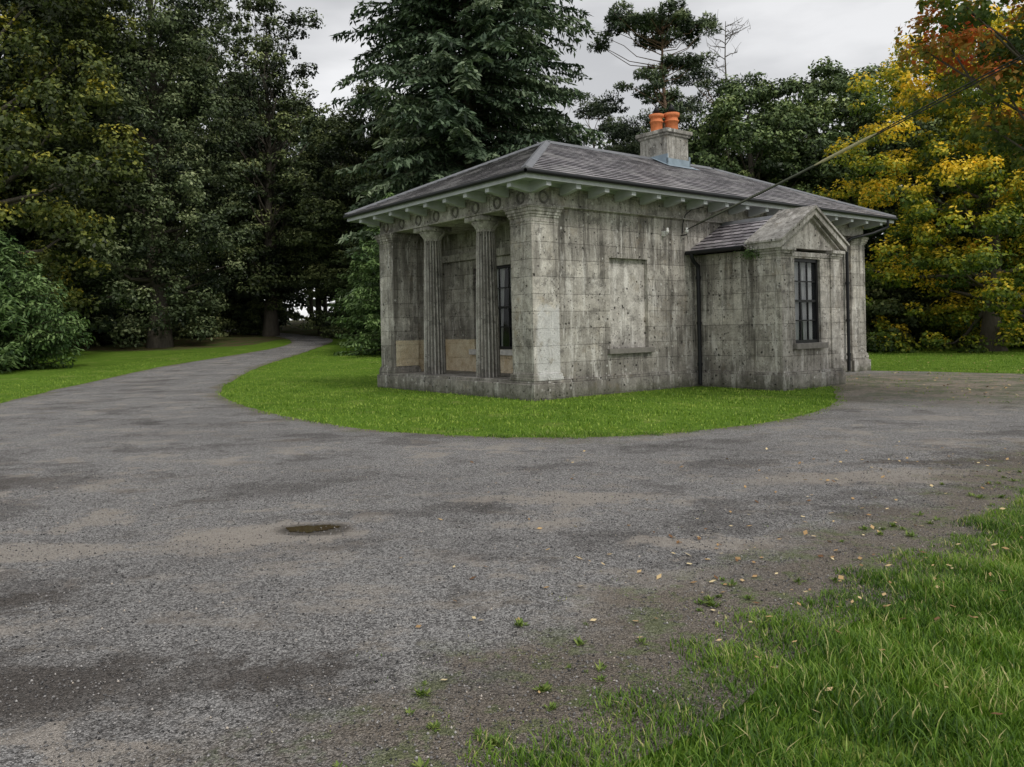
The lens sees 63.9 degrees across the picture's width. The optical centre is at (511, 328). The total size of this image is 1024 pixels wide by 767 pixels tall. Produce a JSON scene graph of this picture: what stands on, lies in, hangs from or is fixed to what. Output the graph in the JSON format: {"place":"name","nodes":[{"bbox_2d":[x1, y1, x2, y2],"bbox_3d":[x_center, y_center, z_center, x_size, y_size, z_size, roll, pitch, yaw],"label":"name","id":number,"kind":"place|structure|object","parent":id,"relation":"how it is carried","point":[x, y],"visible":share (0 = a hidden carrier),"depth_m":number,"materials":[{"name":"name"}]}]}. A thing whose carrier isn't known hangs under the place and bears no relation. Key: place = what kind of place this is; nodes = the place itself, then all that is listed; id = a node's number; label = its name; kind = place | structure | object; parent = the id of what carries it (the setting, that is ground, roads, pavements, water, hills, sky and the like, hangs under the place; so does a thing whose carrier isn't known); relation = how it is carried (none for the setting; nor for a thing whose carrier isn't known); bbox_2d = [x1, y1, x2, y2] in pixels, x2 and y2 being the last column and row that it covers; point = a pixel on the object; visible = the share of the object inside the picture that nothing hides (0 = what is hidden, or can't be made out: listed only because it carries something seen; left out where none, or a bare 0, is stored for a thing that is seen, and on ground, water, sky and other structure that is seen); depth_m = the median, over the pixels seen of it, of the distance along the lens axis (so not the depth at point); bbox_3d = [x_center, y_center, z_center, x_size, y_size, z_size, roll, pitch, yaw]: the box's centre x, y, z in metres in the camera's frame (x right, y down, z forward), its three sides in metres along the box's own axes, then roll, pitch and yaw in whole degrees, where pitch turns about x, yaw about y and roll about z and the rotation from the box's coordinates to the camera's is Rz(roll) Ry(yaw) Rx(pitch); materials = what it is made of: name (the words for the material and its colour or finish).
{"place":"outdoors","nodes":[
{"label":"outdoors","id":0,"kind":"place"},
{"bbox_2d":[0,320,1023,766],"bbox_3d":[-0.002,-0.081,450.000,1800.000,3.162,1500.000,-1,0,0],"label":"ground","id":1,"kind":"structure","parent":0,"point":[94,356],"depth_m":16.56,"materials":[{"name":"green plant"}]},
{"bbox_2d":[0,76,45,268],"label":"beech tree","id":2,"kind":"object","parent":1,"relation":"on","point":[5,100],"visible":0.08,"depth_m":45.10,"materials":[{"name":"green plant"}]},
{"bbox_2d":[0,229,95,373],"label":"yew bush","id":3,"kind":"object","parent":1,"relation":"on","point":[25,340],"visible":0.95,"depth_m":32.73,"materials":[{"name":"green plant"}]},
{"bbox_2d":[0,0,130,336],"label":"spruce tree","id":4,"kind":"object","parent":1,"relation":"on","point":[19,232],"visible":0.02,"depth_m":49.18,"materials":[{"name":"green plant"}]},
{"bbox_2d":[0,0,154,323],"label":"beech tree","id":5,"kind":"object","parent":1,"relation":"on","point":[68,179],"visible":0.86,"depth_m":39.63,"materials":[{"name":"green plant"}]},
{"bbox_2d":[1,10,179,316],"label":"beech tree","id":6,"kind":"object","parent":1,"relation":"on","point":[97,207],"depth_m":57.67,"materials":[{"name":"green plant"}]},
{"bbox_2d":[58,284,128,346],"bbox_3d":[-27.244,-0.683,53.147,4.622,5.111,5.956,-1,0,-12],"label":"shrub","id":7,"kind":"object","parent":1,"relation":"on","point":[103,338],"visible":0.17,"depth_m":52.02,"materials":[{"name":"green plant"}]},
{"bbox_2d":[118,291,181,341],"bbox_3d":[-25.023,-0.537,55.780,4.873,4.181,3.782,-1,0,-43],"label":"shrub","id":8,"kind":"object","parent":1,"relation":"on","point":[141,338],"visible":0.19,"depth_m":55.13,"materials":[{"name":"green plant"}]},
{"bbox_2d":[33,0,268,347],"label":"ivy covered tree","id":9,"kind":"object","parent":1,"relation":"on","point":[178,28],"visible":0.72,"depth_m":46.54,"materials":[{"name":"green plant"}]},
{"bbox_2d":[107,30,271,333],"bbox_3d":[-26.099,-11.809,63.527,16.538,25.930,13.915,-1,0,31],"label":"beech tree","id":10,"kind":"object","parent":1,"relation":"on","point":[228,323],"visible":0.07,"depth_m":62.91,"materials":[{"name":"green plant"}]},
{"bbox_2d":[168,280,229,338],"bbox_3d":[-23.709,-1.043,59.804,5.956,5.111,4.622,-1,0,-2],"label":"shrub","id":11,"kind":"object","parent":1,"relation":"on","point":[219,325],"visible":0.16,"depth_m":59.13,"materials":[{"name":"green plant"}]},
{"bbox_2d":[197,80,309,329],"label":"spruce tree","id":12,"kind":"object","parent":1,"relation":"on","point":[244,297],"visible":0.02,"depth_m":66.93,"materials":[{"name":"green plant"}]},
{"bbox_2d":[200,106,308,328],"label":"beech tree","id":13,"kind":"object","parent":1,"relation":"on","point":[293,145],"visible":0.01,"depth_m":75.93,"materials":[{"name":"green plant"}]},
{"bbox_2d":[233,111,296,303],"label":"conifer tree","id":14,"kind":"object","parent":1,"relation":"on","point":[280,224],"visible":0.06,"depth_m":65.48,"materials":[{"name":"green plant"}]},
{"bbox_2d":[195,0,336,336],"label":"oak tree","id":15,"kind":"object","parent":1,"relation":"on","point":[268,270],"visible":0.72,"depth_m":59.30,"materials":[{"name":"green plant"}]},
{"bbox_2d":[290,127,313,321],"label":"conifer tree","id":16,"kind":"object","parent":1,"relation":"on","point":[310,299],"depth_m":79.82,"materials":[{"name":"green plant"}]},
{"bbox_2d":[292,112,317,325],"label":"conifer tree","id":17,"kind":"object","parent":1,"relation":"on","point":[303,143],"visible":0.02,"depth_m":71.47,"materials":[{"name":"green plant"}]},
{"bbox_2d":[284,122,334,333],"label":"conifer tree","id":18,"kind":"object","parent":1,"relation":"on","point":[319,174],"visible":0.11,"depth_m":61.48,"materials":[{"name":"green plant"}]},
{"bbox_2d":[272,114,366,334],"bbox_3d":[-12.038,-7.423,59.975,10.524,16.501,8.855,-1,0,-38],"label":"maple tree","id":19,"kind":"object","parent":1,"relation":"on","point":[317,293],"visible":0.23,"depth_m":58.32,"materials":[{"name":"green plant"}]},
{"bbox_2d":[307,114,336,324],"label":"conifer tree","id":20,"kind":"object","parent":1,"relation":"on","point":[325,300],"visible":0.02,"depth_m":66.84,"materials":[{"name":"green plant"}]},
{"bbox_2d":[277,79,416,338],"bbox_3d":[-10.014,-7.974,56.229,11.426,17.915,9.614,-1,0,0],"label":"maple tree","id":21,"kind":"object","parent":1,"relation":"on","point":[327,216],"visible":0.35,"depth_m":54.30,"materials":[{"name":"green plant"}]},
{"bbox_2d":[325,225,380,345],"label":"spruce tree","id":22,"kind":"object","parent":1,"relation":"on","point":[350,323],"visible":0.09,"depth_m":46.29,"materials":[{"name":"green plant"}]},
{"bbox_2d":[333,191,393,355],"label":"spruce tree","id":23,"kind":"object","parent":1,"relation":"on","point":[369,341],"visible":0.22,"depth_m":37.49,"materials":[{"name":"green plant"}]},
{"bbox_2d":[344,92,424,236],"bbox_3d":[-6.789,-7.813,55.695,9.361,17.444,11.126,-1,0,-19],"label":"maple tree","id":24,"kind":"object","parent":1,"relation":"on","point":[370,152],"visible":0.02,"depth_m":53.93,"materials":[{"name":"green plant"}]},
{"bbox_2d":[330,0,610,301],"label":"spruce tree","id":25,"kind":"object","parent":1,"relation":"on","point":[457,126],"visible":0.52,"depth_m":43.98,"materials":[{"name":"green plant"}]},
{"bbox_2d":[17,95,943,320],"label":"distant wood","id":26,"kind":"object","parent":1,"relation":"on","point":[328,300],"depth_m":88.10,"materials":[{"name":"green plant"}]},
{"bbox_2d":[0,329,1023,766],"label":"gravel drive","id":27,"kind":"structure","parent":1,"relation":"on","point":[170,423],"depth_m":5.46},
{"bbox_2d":[286,524,339,532],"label":"puddle","id":28,"kind":"object","parent":27,"relation":"on","point":[307,528],"visible":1,"depth_m":6.22,"materials":[{"name":"brown liquid"}]},
{"bbox_2d":[333,760,342,766],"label":"weed","id":29,"kind":"object","parent":27,"relation":"on","point":[336,764],"visible":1,"depth_m":2.81,"materials":[{"name":"green plant"}]},
{"bbox_2d":[404,707,414,713],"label":"weed","id":30,"kind":"object","parent":27,"relation":"on","point":[409,710],"visible":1,"depth_m":3.19,"materials":[{"name":"green plant"}]},
{"bbox_2d":[411,755,429,766],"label":"weed","id":31,"kind":"object","parent":27,"relation":"on","point":[420,763],"visible":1,"depth_m":2.80,"materials":[{"name":"green plant"}]},
{"bbox_2d":[410,687,433,696],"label":"weed","id":32,"kind":"object","parent":27,"relation":"on","point":[420,693],"visible":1,"depth_m":3.34,"materials":[{"name":"green plant"}]},
{"bbox_2d":[426,719,441,731],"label":"weed","id":33,"kind":"object","parent":27,"relation":"on","point":[436,725],"visible":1,"depth_m":3.07,"materials":[{"name":"green plant"}]},
{"bbox_2d":[471,726,486,738],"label":"weed","id":34,"kind":"object","parent":27,"relation":"on","point":[476,731],"visible":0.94,"depth_m":3.01,"materials":[{"name":"green plant"}]},
{"bbox_2d":[485,733,503,748],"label":"weed","id":35,"kind":"object","parent":27,"relation":"on","point":[494,742],"visible":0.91,"depth_m":2.94,"materials":[{"name":"green plant"}]},
{"bbox_2d":[0,451,1023,766],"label":"gravel stones","id":36,"kind":"object","parent":27,"relation":"on","point":[426,591],"visible":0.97,"depth_m":4.76,"materials":[{"name":"grey gravel"}]},
{"bbox_2d":[514,617,529,626],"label":"weed","id":37,"kind":"object","parent":27,"relation":"on","point":[520,622],"visible":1,"depth_m":4.11,"materials":[{"name":"green plant"}]},
{"bbox_2d":[532,681,552,691],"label":"weed","id":38,"kind":"object","parent":27,"relation":"on","point":[546,686],"visible":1,"depth_m":3.37,"materials":[{"name":"green plant"}]},
{"bbox_2d":[542,701,559,710],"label":"weed","id":39,"kind":"object","parent":27,"relation":"on","point":[553,706],"visible":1,"depth_m":3.21,"materials":[{"name":"green plant"}]},
{"bbox_2d":[572,636,586,645],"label":"weed","id":40,"kind":"object","parent":27,"relation":"on","point":[578,641],"visible":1,"depth_m":3.85,"materials":[{"name":"green plant"}]},
{"bbox_2d":[594,662,606,670],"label":"weed","id":41,"kind":"object","parent":27,"relation":"on","point":[600,667],"visible":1,"depth_m":3.56,"materials":[{"name":"green plant"}]},
{"bbox_2d":[593,674,607,681],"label":"weed","id":42,"kind":"object","parent":27,"relation":"on","point":[602,677],"visible":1,"depth_m":3.45,"materials":[{"name":"green plant"}]},
{"bbox_2d":[635,636,647,644],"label":"weed","id":43,"kind":"object","parent":27,"relation":"on","point":[642,639],"visible":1,"depth_m":3.86,"materials":[{"name":"green plant"}]},
{"bbox_2d":[693,598,705,603],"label":"weed","id":44,"kind":"object","parent":27,"relation":"on","point":[701,601],"visible":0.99,"depth_m":4.38,"materials":[{"name":"green plant"}]},
{"bbox_2d":[700,595,715,601],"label":"weed","id":45,"kind":"object","parent":27,"relation":"on","point":[708,598],"visible":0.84,"depth_m":4.42,"materials":[{"name":"green plant"}]},
{"bbox_2d":[400,355,1023,716],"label":"fallen leaves","id":46,"kind":"object","parent":27,"relation":"on","point":[739,558],"visible":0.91,"depth_m":5.17,"materials":[{"name":"brown plant"}]},
{"bbox_2d":[705,599,723,606],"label":"weed","id":47,"kind":"object","parent":27,"relation":"on","point":[711,603],"visible":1,"depth_m":4.33,"materials":[{"name":"green plant"}]},
{"bbox_2d":[720,578,738,586],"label":"weed","id":48,"kind":"object","parent":27,"relation":"on","point":[732,582],"visible":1,"depth_m":4.68,"materials":[{"name":"green plant"}]},
{"bbox_2d":[743,594,754,599],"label":"weed","id":49,"kind":"object","parent":27,"relation":"on","point":[747,597],"visible":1,"depth_m":4.44,"materials":[{"name":"green plant"}]},
{"bbox_2d":[905,529,917,536],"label":"weed","id":50,"kind":"object","parent":27,"relation":"on","point":[910,534],"visible":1,"depth_m":5.67,"materials":[{"name":"green plant"}]},
{"bbox_2d":[496,110,565,144],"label":"sycamore tree","id":51,"kind":"object","parent":1,"relation":"on","point":[536,127],"depth_m":56.20,"materials":[{"name":"green plant"}]},
{"bbox_2d":[553,89,642,154],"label":"pine tree","id":52,"kind":"object","parent":1,"relation":"on","point":[610,128],"visible":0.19,"depth_m":49.85,"materials":[{"name":"green plant"}]},
{"bbox_2d":[343,104,897,400],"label":"stone lodge","id":53,"kind":"structure","parent":1,"relation":"on","point":[548,270],"depth_m":19.14,"materials":[{"name":"grey stone"}]},
{"bbox_2d":[469,264,512,355],"bbox_3d":[-0.086,-0.502,20.529,0.690,2.328,2.560,-1,0,-38],"label":"window","id":54,"kind":"structure","parent":53,"relation":"in","point":[503,271],"depth_m":20.64,"materials":[{"name":"black glass"}]},
{"bbox_2d":[734,246,761,260],"bbox_3d":[5.410,-1.680,18.591,0.379,0.421,0.735,-1,0,-38],"label":"fern","id":55,"kind":"object","parent":53,"relation":"attached to","point":[750,252],"visible":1,"depth_m":18.56,"materials":[{"name":"green plant"}]},
{"bbox_2d":[793,258,828,348],"bbox_3d":[6.643,-0.612,19.004,1.260,2.158,0.690,-1,0,-38],"label":"window","id":56,"kind":"structure","parent":53,"relation":"in","point":[805,270],"depth_m":19.02,"materials":[{"name":"grey glass"}]},
{"bbox_2d":[687,54,1023,229],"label":"overhead cable","id":57,"kind":"object","parent":53,"relation":"attached to","point":[813,166],"visible":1,"depth_m":14.72,"materials":[{"name":"black rubber"}]},
{"bbox_2d":[247,427,1023,766],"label":"grass","id":58,"kind":"structure","parent":1,"relation":"on","point":[873,659],"depth_m":3.37,"materials":[{"name":"green plant"}]},
{"bbox_2d":[607,97,692,153],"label":"pine tree","id":59,"kind":"object","parent":1,"relation":"on","point":[644,127],"visible":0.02,"depth_m":55.76,"materials":[{"name":"green plant"}]},
{"bbox_2d":[587,0,723,160],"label":"pine tree","id":60,"kind":"object","parent":1,"relation":"on","point":[680,24],"visible":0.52,"depth_m":45.60,"materials":[{"name":"green plant"}]},
{"bbox_2d":[642,51,802,183],"bbox_3d":[13.279,-7.885,52.186,10.620,18.635,9.574,-1,0,-25],"label":"pine tree","id":61,"kind":"object","parent":1,"relation":"on","point":[705,84],"visible":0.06,"depth_m":51.26,"materials":[{"name":"green plant"}]},
{"bbox_2d":[704,14,750,153],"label":"dead topped tree","id":62,"kind":"object","parent":1,"relation":"on","point":[725,55],"visible":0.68,"depth_m":52.87,"materials":[{"name":"grey plant"}]},
{"bbox_2d":[682,71,862,193],"bbox_3d":[13.254,-6.351,45.426,11.632,15.536,12.365,-1,0,0],"label":"sycamore tree","id":63,"kind":"object","parent":1,"relation":"on","point":[724,114],"visible":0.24,"depth_m":43.24,"materials":[{"name":"green plant"}]},
{"bbox_2d":[717,55,938,297],"bbox_3d":[17.873,-7.103,47.846,13.440,16.888,12.644,-1,0,27],"label":"sycamore tree","id":64,"kind":"object","parent":1,"relation":"on","point":[826,114],"visible":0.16,"depth_m":45.24,"materials":[{"name":"green plant"}]},
{"bbox_2d":[767,59,964,262],"bbox_3d":[22.501,-7.855,51.936,14.516,18.238,13.655,-1,0,-36],"label":"sycamore tree","id":65,"kind":"object","parent":1,"relation":"on","point":[871,70],"visible":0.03,"depth_m":49.85,"materials":[{"name":"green plant"}]},
{"bbox_2d":[865,280,900,350],"bbox_3d":[16.323,-0.400,40.827,5.415,4.646,4.202,-1,0,0],"label":"shrub","id":66,"kind":"object","parent":1,"relation":"on","point":[872,311],"visible":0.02,"depth_m":39.78,"materials":[{"name":"green plant"}]},
{"bbox_2d":[865,261,933,350],"bbox_3d":[18.758,-0.763,42.261,5.042,5.575,6.498,-1,0,10],"label":"shrub","id":67,"kind":"object","parent":1,"relation":"on","point":[900,295],"visible":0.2,"depth_m":41.01,"materials":[{"name":"green plant"}]},
{"bbox_2d":[812,0,1023,353],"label":"beech tree","id":68,"kind":"object","parent":1,"relation":"on","point":[999,328],"visible":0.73,"depth_m":36.71,"materials":[{"name":"yellow plant"}]},
{"bbox_2d":[893,279,975,348],"bbox_3d":[21.233,-0.655,43.616,5.956,5.111,4.622,-1,0,20],"label":"shrub","id":69,"kind":"object","parent":1,"relation":"on","point":[919,299],"visible":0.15,"depth_m":42.35,"materials":[{"name":"green plant"}]},
{"bbox_2d":[855,74,1023,326],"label":"sycamore tree","id":70,"kind":"object","parent":1,"relation":"on","point":[937,188],"visible":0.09,"depth_m":43.86,"materials":[{"name":"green plant"}]},
{"bbox_2d":[914,271,983,348],"bbox_3d":[23.908,-0.866,44.282,5.042,5.575,6.498,-1,0,29],"label":"shrub","id":71,"kind":"object","parent":1,"relation":"on","point":[930,301],"visible":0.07,"depth_m":42.63,"materials":[{"name":"green plant"}]},
{"bbox_2d":[894,0,1023,170],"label":"maple tree","id":72,"kind":"object","parent":1,"relation":"on","point":[969,17],"visible":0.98,"depth_m":13.57,"materials":[{"name":"orange plant"}]},
{"bbox_2d":[921,70,1022,260],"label":"sycamore tree","id":73,"kind":"object","parent":1,"relation":"on","point":[950,192],"visible":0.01,"depth_m":49.29,"materials":[{"name":"yellow plant"}]},
{"bbox_2d":[955,101,1023,346],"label":"beech tree","id":74,"kind":"object","parent":1,"relation":"on","point":[1018,258],"visible":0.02,"depth_m":42.23,"materials":[{"name":"yellow plant"}]},
{"bbox_2d":[978,258,1023,347],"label":"shrub","id":75,"kind":"object","parent":1,"relation":"on","point":[1017,346],"visible":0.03,"depth_m":41.98,"materials":[{"name":"green plant"}]},
{"bbox_2d":[0,348,1023,438],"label":"lawn grass","id":76,"kind":"structure","parent":0,"point":[684,402],"depth_m":16.53,"materials":[{"name":"green plant"}]},
{"bbox_2d":[0,0,1023,319],"label":"sky","id":77,"kind":"structure","parent":0,"point":[784,37],"materials":[{"name":"white"}]}
]}

